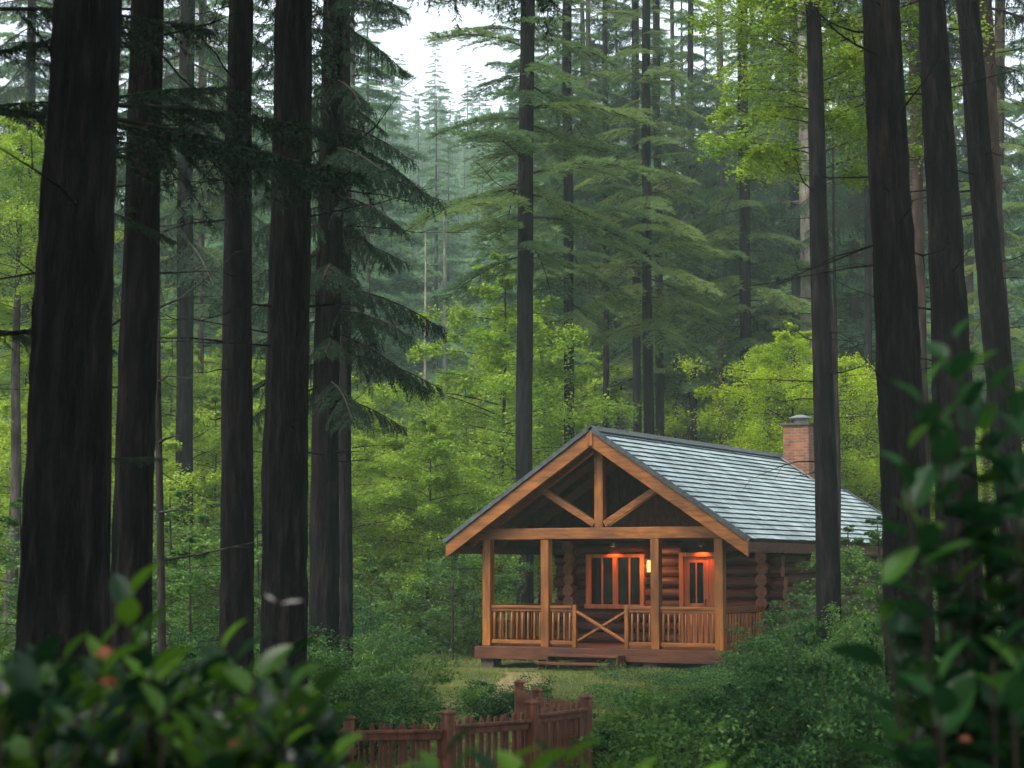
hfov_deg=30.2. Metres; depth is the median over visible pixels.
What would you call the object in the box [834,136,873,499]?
conifer
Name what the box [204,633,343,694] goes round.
shrub
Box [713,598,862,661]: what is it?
shrub
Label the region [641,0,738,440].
conifer tree
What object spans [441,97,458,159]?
conifer
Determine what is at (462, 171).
slope wood
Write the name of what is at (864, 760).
shrub
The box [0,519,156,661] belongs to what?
sapling
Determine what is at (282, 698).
shrub
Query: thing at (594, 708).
shrub
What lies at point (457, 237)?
conifer
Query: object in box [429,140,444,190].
conifer
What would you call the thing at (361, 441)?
broadleaf tree
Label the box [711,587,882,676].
shrub
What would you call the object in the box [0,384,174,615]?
broadleaf tree
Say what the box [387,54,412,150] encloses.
conifer
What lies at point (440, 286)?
conifer
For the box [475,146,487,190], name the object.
conifer
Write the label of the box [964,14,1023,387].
conifer
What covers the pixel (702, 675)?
ground cover
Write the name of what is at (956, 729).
shrub
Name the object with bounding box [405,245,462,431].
conifer
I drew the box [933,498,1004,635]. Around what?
sapling
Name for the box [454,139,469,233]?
conifer
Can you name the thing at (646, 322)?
pine tree
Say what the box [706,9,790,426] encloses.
conifer tree
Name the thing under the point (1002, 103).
conifer tree
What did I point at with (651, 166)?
conifer
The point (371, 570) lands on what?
sapling
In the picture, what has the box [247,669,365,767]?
shrub
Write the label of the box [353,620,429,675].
shrub
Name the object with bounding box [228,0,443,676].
spruce tree
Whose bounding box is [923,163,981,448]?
conifer
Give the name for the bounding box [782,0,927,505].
conifer tree
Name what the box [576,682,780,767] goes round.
shrub
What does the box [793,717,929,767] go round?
shrub
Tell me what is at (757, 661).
shrub
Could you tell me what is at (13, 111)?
spruce tree
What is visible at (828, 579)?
conifer tree
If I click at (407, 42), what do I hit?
sky
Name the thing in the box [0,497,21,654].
sapling
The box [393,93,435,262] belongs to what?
conifer
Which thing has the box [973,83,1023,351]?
conifer
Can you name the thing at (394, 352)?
conifer
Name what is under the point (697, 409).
conifer
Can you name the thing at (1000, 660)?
shrub
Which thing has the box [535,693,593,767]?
picket fence
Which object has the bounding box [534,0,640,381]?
conifer tree
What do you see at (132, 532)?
conifer tree
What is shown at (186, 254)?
conifer tree
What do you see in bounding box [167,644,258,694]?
shrub
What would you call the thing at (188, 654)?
shrub
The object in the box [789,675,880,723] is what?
shrub
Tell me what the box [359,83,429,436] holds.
conifer
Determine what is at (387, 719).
shrub
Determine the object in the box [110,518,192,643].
sapling
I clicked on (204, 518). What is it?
sapling
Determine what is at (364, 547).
sapling
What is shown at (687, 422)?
broadleaf tree
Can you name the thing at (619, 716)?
shrub
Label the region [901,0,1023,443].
conifer tree
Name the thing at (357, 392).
broadleaf tree
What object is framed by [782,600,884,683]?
shrub
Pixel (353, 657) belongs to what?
shrub
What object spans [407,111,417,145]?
conifer
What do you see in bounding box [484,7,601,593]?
conifer tree
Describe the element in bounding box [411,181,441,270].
conifer
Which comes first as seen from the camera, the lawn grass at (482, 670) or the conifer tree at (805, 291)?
the lawn grass at (482, 670)
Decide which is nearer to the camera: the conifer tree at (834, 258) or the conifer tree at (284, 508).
the conifer tree at (284, 508)
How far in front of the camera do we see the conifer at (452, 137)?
269.98 m
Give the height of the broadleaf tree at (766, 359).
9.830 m
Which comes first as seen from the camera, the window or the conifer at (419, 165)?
the window
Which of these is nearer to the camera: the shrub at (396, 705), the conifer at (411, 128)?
the shrub at (396, 705)
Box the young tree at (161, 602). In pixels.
[118,250,261,738]
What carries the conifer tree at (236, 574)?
on the ground at (518, 665)
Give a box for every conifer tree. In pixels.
[0,0,121,685]
[0,0,123,487]
[0,0,258,684]
[112,0,272,647]
[112,0,566,726]
[116,0,478,706]
[160,0,267,624]
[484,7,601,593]
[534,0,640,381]
[559,0,678,427]
[582,0,779,441]
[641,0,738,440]
[652,0,790,444]
[664,11,733,437]
[698,3,845,447]
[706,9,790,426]
[713,0,875,663]
[739,0,931,497]
[749,0,964,700]
[750,1,838,413]
[754,0,855,405]
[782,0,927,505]
[790,0,1023,520]
[806,136,874,472]
[819,0,1023,666]
[827,43,927,509]
[828,6,864,480]
[830,98,863,499]
[844,85,929,425]
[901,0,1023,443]
[904,10,1023,399]
[909,0,1023,640]
[923,24,1023,437]
[925,0,1023,608]
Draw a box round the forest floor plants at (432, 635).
[214,602,1003,659]
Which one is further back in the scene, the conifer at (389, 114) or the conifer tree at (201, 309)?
the conifer at (389, 114)
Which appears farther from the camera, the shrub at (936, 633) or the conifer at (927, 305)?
the conifer at (927, 305)
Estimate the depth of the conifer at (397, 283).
95.86 m
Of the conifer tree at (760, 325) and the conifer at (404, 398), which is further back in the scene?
the conifer at (404, 398)
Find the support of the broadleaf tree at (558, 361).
on the ground at (518, 665)
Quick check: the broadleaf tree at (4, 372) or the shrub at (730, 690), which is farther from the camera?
the broadleaf tree at (4, 372)
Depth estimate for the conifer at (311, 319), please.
119.86 m
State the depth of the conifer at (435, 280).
126.15 m
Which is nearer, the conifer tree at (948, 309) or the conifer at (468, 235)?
the conifer tree at (948, 309)
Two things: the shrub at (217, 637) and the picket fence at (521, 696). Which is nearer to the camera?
the picket fence at (521, 696)
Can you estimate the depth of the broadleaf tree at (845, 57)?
35.21 m
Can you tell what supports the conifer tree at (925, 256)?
on the ground at (518, 665)
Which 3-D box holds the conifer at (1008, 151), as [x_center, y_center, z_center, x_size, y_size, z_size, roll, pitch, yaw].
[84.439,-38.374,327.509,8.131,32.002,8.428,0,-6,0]
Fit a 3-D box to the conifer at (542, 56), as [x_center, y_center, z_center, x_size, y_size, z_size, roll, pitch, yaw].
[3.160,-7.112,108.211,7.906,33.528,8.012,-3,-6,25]
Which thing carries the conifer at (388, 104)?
on the ground at (518, 665)
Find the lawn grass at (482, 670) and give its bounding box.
[156,653,738,767]
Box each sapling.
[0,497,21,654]
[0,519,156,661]
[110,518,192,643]
[111,486,260,657]
[151,534,260,663]
[152,499,261,660]
[179,525,309,655]
[254,523,388,634]
[339,556,424,650]
[792,525,882,648]
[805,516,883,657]
[858,568,999,638]
[877,529,999,634]
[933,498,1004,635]
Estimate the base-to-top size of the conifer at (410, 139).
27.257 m
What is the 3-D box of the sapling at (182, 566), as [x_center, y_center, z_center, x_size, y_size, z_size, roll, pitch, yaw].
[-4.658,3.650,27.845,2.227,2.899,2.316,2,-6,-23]
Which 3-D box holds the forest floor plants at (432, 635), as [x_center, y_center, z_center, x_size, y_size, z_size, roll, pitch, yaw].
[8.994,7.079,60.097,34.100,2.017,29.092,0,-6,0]
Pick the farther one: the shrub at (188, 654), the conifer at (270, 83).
the conifer at (270, 83)
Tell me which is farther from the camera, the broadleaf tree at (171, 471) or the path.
the broadleaf tree at (171, 471)
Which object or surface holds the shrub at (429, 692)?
on the ground at (518, 665)
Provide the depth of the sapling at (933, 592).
35.86 m
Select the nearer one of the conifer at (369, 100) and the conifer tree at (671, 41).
the conifer tree at (671, 41)
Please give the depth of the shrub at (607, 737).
16.79 m
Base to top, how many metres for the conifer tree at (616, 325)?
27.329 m
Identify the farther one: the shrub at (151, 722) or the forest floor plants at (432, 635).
the forest floor plants at (432, 635)
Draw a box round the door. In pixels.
[684,557,708,642]
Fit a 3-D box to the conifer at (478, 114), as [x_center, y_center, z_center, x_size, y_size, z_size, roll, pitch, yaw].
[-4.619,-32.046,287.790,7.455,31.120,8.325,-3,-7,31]
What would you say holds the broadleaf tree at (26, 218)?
on the ground at (518, 665)
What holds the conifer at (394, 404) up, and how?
on the ground at (518, 665)
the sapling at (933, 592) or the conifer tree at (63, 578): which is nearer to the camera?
the conifer tree at (63, 578)
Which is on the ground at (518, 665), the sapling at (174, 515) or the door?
the sapling at (174, 515)
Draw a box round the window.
[584,554,645,608]
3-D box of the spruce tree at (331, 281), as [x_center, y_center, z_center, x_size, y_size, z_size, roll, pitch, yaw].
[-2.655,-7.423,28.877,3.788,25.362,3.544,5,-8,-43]
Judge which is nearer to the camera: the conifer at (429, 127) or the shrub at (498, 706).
the shrub at (498, 706)
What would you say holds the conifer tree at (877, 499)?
on the ground at (518, 665)
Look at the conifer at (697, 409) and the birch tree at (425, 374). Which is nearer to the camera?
the birch tree at (425, 374)
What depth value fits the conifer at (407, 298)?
106.36 m
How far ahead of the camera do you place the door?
41.78 m
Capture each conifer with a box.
[0,0,119,470]
[0,92,47,435]
[0,94,22,352]
[0,148,11,446]
[112,0,263,528]
[112,0,269,371]
[112,49,128,361]
[112,108,125,368]
[112,209,176,432]
[160,0,313,405]
[205,46,268,375]
[252,76,273,274]
[253,95,272,334]
[257,0,445,435]
[265,63,372,400]
[309,6,434,543]
[310,116,420,599]
[355,78,381,351]
[356,77,380,138]
[359,45,381,133]
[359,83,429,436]
[370,240,415,431]
[371,79,395,130]
[375,216,428,452]
[376,55,405,218]
[381,85,485,462]
[382,82,410,174]
[383,87,396,120]
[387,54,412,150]
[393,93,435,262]
[403,151,417,229]
[405,87,424,161]
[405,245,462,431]
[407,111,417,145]
[411,40,453,168]
[411,154,478,406]
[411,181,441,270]
[413,130,491,402]
[415,141,427,185]
[417,219,475,463]
[418,230,477,464]
[420,139,458,261]
[422,94,435,162]
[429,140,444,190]
[439,110,461,187]
[440,1,600,617]
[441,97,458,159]
[441,148,468,220]
[447,42,552,421]
[451,179,468,243]
[454,65,481,147]
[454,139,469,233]
[456,142,496,279]
[456,147,486,489]
[456,186,470,240]
[459,190,480,255]
[465,103,474,146]
[466,72,488,169]
[470,78,492,157]
[472,0,653,433]
[474,285,499,490]
[475,49,546,417]
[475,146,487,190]
[499,72,515,158]
[509,0,625,448]
[560,0,684,429]
[612,0,751,438]
[613,59,689,390]
[664,59,761,404]
[664,344,715,440]
[678,0,864,433]
[678,158,765,449]
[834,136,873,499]
[857,4,930,363]
[903,56,930,368]
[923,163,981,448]
[929,99,1021,435]
[929,113,1010,370]
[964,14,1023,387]
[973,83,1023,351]
[973,255,1023,458]
[1004,126,1018,190]
[1007,133,1023,331]
[1010,124,1023,375]
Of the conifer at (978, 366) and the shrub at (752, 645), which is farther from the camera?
the conifer at (978, 366)
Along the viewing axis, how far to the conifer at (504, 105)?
290.78 m
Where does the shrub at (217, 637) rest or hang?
on the ground at (518, 665)
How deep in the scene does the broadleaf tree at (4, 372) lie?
50.35 m
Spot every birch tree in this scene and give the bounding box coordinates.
[413,229,434,543]
[440,197,446,432]
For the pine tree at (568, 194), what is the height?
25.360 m
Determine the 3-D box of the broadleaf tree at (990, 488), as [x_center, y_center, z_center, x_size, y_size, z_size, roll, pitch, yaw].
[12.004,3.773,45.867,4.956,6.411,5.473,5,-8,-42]
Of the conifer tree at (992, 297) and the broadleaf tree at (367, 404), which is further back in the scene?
the broadleaf tree at (367, 404)
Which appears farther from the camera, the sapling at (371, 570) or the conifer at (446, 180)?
the conifer at (446, 180)
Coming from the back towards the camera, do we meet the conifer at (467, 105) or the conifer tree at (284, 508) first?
the conifer at (467, 105)
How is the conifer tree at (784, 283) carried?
on the ground at (518, 665)
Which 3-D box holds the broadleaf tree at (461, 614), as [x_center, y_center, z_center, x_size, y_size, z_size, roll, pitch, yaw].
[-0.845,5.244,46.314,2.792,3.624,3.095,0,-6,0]
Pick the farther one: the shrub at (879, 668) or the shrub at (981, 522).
the shrub at (879, 668)
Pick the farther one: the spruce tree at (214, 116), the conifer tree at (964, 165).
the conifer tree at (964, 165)
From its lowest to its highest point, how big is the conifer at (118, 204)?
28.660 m
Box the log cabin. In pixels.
[442,415,882,670]
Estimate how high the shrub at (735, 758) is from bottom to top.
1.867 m
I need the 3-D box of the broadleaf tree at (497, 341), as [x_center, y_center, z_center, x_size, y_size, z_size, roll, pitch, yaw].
[-0.540,2.070,55.952,8.318,12.013,8.947,3,-6,-30]
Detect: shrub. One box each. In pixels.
[0,634,146,767]
[0,649,12,687]
[7,561,250,767]
[151,626,215,695]
[151,628,212,690]
[167,594,331,767]
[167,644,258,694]
[185,612,308,675]
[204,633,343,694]
[209,634,422,757]
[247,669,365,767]
[254,621,383,696]
[307,590,436,666]
[307,633,410,697]
[309,637,495,728]
[314,667,440,757]
[350,658,431,705]
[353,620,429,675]
[362,724,660,767]
[451,674,559,721]
[543,694,598,725]
[548,714,711,767]
[549,715,717,767]
[575,695,723,750]
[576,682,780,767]
[593,703,714,727]
[596,708,820,765]
[609,686,776,735]
[644,674,742,708]
[653,678,838,750]
[662,658,850,767]
[670,686,800,716]
[671,738,886,767]
[696,663,827,698]
[707,743,776,767]
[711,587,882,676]
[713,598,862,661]
[713,650,929,767]
[714,637,878,736]
[721,610,958,767]
[728,649,808,681]
[742,625,882,702]
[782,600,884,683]
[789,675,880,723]
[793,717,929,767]
[803,655,877,691]
[829,316,1023,767]
[840,617,999,701]
[841,620,1023,767]
[843,694,958,740]
[852,662,884,690]
[933,594,989,640]
[989,606,1023,670]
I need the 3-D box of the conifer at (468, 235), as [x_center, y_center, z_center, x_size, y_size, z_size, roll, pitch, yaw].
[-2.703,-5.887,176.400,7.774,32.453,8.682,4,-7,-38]
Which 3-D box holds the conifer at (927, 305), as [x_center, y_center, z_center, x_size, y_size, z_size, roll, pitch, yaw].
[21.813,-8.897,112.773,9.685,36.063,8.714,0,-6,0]
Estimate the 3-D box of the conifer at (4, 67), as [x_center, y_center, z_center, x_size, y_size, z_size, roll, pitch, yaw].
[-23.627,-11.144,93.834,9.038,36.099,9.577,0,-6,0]
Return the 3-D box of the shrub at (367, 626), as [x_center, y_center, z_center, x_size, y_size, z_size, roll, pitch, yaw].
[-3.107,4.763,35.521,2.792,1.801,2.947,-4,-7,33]
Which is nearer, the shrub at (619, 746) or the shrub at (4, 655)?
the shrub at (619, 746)
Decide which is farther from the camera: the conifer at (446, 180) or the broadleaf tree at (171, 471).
the conifer at (446, 180)
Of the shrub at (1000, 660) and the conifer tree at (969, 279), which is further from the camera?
the conifer tree at (969, 279)
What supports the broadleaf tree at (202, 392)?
on the ground at (518, 665)
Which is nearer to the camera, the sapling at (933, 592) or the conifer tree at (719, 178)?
the sapling at (933, 592)
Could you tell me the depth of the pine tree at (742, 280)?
62.67 m
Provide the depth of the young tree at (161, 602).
20.96 m
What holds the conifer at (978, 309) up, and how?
on the ground at (518, 665)
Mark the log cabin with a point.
(663, 549)
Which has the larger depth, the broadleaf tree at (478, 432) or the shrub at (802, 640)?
the broadleaf tree at (478, 432)
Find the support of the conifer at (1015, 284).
on the ground at (518, 665)
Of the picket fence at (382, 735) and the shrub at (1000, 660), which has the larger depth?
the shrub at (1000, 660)
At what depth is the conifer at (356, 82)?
136.66 m
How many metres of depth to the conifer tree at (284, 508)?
19.94 m
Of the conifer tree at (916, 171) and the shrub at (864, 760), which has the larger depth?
the conifer tree at (916, 171)
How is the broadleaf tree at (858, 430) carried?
on the ground at (518, 665)
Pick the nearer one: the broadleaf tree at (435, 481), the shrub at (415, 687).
the shrub at (415, 687)
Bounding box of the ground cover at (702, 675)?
[528,658,830,764]
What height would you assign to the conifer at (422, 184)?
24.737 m
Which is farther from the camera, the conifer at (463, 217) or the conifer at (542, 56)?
the conifer at (463, 217)
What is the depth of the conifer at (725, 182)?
117.18 m
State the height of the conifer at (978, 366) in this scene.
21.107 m
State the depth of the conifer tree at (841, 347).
82.42 m
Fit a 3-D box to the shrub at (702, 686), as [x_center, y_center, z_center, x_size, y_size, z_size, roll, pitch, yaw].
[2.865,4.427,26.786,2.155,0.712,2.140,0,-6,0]
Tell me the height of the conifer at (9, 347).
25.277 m
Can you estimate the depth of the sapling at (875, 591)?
33.18 m
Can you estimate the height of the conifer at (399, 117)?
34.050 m
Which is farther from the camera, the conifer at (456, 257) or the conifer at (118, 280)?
the conifer at (456, 257)
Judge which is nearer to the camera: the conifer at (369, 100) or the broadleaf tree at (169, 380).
the broadleaf tree at (169, 380)
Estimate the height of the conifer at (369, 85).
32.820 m
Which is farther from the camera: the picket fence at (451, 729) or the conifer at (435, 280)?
the conifer at (435, 280)
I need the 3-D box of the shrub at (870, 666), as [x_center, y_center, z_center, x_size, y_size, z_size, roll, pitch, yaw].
[5.378,3.762,24.687,2.256,1.694,2.091,0,-6,0]
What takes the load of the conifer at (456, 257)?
on the ground at (518, 665)
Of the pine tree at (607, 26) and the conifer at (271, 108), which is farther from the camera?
the conifer at (271, 108)
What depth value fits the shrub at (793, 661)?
24.61 m
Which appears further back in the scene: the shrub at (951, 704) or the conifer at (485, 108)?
the conifer at (485, 108)
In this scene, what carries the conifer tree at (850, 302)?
on the ground at (518, 665)
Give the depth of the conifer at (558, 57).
82.97 m
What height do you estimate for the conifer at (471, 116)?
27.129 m
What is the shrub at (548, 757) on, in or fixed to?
on the ground at (518, 665)
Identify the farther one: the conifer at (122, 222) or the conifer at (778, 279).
the conifer at (122, 222)
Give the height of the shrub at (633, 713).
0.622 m
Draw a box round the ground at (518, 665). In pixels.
[0,241,1023,767]
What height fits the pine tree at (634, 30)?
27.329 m
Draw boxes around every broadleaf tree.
[0,89,123,646]
[0,269,218,551]
[0,276,31,564]
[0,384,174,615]
[111,435,220,637]
[112,320,263,609]
[112,395,263,644]
[153,354,374,610]
[162,328,309,533]
[199,341,417,573]
[213,426,413,632]
[308,419,502,633]
[309,360,446,593]
[351,418,520,652]
[364,252,640,637]
[364,376,534,625]
[394,538,515,658]
[421,542,534,656]
[437,314,602,611]
[488,334,686,568]
[628,332,763,446]
[665,321,880,499]
[679,0,997,557]
[713,357,934,518]
[930,427,1023,634]
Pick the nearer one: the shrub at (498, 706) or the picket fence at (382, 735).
the picket fence at (382, 735)
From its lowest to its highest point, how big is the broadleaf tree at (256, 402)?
8.898 m
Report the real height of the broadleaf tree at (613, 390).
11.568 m
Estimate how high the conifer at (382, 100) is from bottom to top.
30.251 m
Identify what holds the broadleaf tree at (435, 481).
on the ground at (518, 665)
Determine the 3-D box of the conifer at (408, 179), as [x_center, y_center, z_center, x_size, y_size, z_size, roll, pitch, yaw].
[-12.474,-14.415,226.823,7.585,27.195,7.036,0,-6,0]
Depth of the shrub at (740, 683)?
25.64 m
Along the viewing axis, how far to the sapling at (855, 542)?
39.77 m
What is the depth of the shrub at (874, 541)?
37.78 m
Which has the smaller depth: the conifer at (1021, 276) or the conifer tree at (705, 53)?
the conifer tree at (705, 53)
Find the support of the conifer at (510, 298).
on the ground at (518, 665)
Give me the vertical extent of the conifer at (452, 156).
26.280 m
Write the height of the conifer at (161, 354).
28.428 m
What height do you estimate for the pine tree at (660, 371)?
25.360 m
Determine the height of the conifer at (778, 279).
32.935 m
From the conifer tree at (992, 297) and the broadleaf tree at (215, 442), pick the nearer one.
the conifer tree at (992, 297)
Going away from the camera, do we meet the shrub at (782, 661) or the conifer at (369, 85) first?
the shrub at (782, 661)
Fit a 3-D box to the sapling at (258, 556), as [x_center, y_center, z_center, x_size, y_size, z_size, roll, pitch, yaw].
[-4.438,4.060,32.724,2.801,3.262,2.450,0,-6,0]
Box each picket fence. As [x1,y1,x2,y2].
[343,715,441,767]
[439,709,531,767]
[513,679,542,763]
[524,699,587,767]
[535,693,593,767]
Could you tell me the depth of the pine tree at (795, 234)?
68.80 m
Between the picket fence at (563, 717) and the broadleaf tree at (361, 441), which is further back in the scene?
the broadleaf tree at (361, 441)
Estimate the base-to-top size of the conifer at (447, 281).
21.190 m
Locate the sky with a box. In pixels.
[0,0,1023,205]
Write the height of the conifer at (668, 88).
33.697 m
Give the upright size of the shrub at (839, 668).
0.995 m
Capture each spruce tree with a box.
[0,6,381,365]
[106,85,371,645]
[206,0,471,688]
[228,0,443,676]
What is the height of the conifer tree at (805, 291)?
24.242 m
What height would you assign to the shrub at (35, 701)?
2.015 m
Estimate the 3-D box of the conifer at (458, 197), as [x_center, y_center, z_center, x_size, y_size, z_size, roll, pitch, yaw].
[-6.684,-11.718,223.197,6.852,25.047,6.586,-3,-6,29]
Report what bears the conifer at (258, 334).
on the ground at (518, 665)
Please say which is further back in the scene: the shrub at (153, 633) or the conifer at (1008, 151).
the conifer at (1008, 151)
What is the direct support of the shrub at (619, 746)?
on the ground at (518, 665)
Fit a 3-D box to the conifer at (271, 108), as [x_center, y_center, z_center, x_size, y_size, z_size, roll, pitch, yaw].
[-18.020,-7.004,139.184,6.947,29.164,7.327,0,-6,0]
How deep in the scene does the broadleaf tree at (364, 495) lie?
47.65 m
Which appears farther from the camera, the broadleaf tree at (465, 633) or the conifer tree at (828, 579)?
the broadleaf tree at (465, 633)
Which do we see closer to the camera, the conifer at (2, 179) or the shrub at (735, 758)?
the shrub at (735, 758)
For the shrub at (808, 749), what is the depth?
13.13 m
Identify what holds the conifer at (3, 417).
on the ground at (518, 665)
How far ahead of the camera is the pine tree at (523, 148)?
48.47 m
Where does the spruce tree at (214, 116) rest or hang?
on the ground at (518, 665)
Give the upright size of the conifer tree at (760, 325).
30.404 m
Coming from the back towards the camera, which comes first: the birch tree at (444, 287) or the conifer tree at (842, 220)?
the birch tree at (444, 287)
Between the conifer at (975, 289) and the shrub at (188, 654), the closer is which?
the shrub at (188, 654)
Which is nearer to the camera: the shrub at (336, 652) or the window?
the shrub at (336, 652)
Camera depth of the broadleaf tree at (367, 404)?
59.99 m
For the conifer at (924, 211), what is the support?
on the ground at (518, 665)
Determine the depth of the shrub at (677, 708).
19.88 m
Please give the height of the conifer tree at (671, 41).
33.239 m
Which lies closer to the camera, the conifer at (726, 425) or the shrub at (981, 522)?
the shrub at (981, 522)
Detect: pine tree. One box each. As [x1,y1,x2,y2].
[385,0,666,636]
[471,0,661,477]
[533,0,674,427]
[533,0,730,434]
[556,0,720,436]
[586,0,739,435]
[654,0,851,438]
[721,4,864,410]
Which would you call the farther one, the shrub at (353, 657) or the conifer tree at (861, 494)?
the conifer tree at (861, 494)
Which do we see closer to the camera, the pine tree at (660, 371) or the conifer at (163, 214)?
the pine tree at (660, 371)
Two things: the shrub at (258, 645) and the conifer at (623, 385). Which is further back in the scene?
the conifer at (623, 385)
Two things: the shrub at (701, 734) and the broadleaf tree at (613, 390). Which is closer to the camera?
the shrub at (701, 734)
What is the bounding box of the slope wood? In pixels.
[0,95,1023,488]
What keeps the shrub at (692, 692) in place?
on the ground at (518, 665)
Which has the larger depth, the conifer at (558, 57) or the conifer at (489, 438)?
the conifer at (489, 438)
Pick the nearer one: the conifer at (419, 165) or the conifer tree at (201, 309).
the conifer tree at (201, 309)
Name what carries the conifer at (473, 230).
on the ground at (518, 665)
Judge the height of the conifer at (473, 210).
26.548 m
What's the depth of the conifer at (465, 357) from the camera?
98.05 m
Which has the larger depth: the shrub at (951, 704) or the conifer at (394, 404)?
the conifer at (394, 404)
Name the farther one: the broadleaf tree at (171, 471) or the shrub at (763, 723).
the broadleaf tree at (171, 471)
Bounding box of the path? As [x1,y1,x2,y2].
[441,672,550,707]
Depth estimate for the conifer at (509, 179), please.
128.64 m
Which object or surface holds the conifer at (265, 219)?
on the ground at (518, 665)
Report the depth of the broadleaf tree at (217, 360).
65.78 m
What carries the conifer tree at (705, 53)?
on the ground at (518, 665)
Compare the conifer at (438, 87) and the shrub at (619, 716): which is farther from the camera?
the conifer at (438, 87)
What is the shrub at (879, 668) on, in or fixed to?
on the ground at (518, 665)
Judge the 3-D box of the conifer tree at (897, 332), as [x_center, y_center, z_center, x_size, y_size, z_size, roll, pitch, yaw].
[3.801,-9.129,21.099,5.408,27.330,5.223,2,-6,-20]
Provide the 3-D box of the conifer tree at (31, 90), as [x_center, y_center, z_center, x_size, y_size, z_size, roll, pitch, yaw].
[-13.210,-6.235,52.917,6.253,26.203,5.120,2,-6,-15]

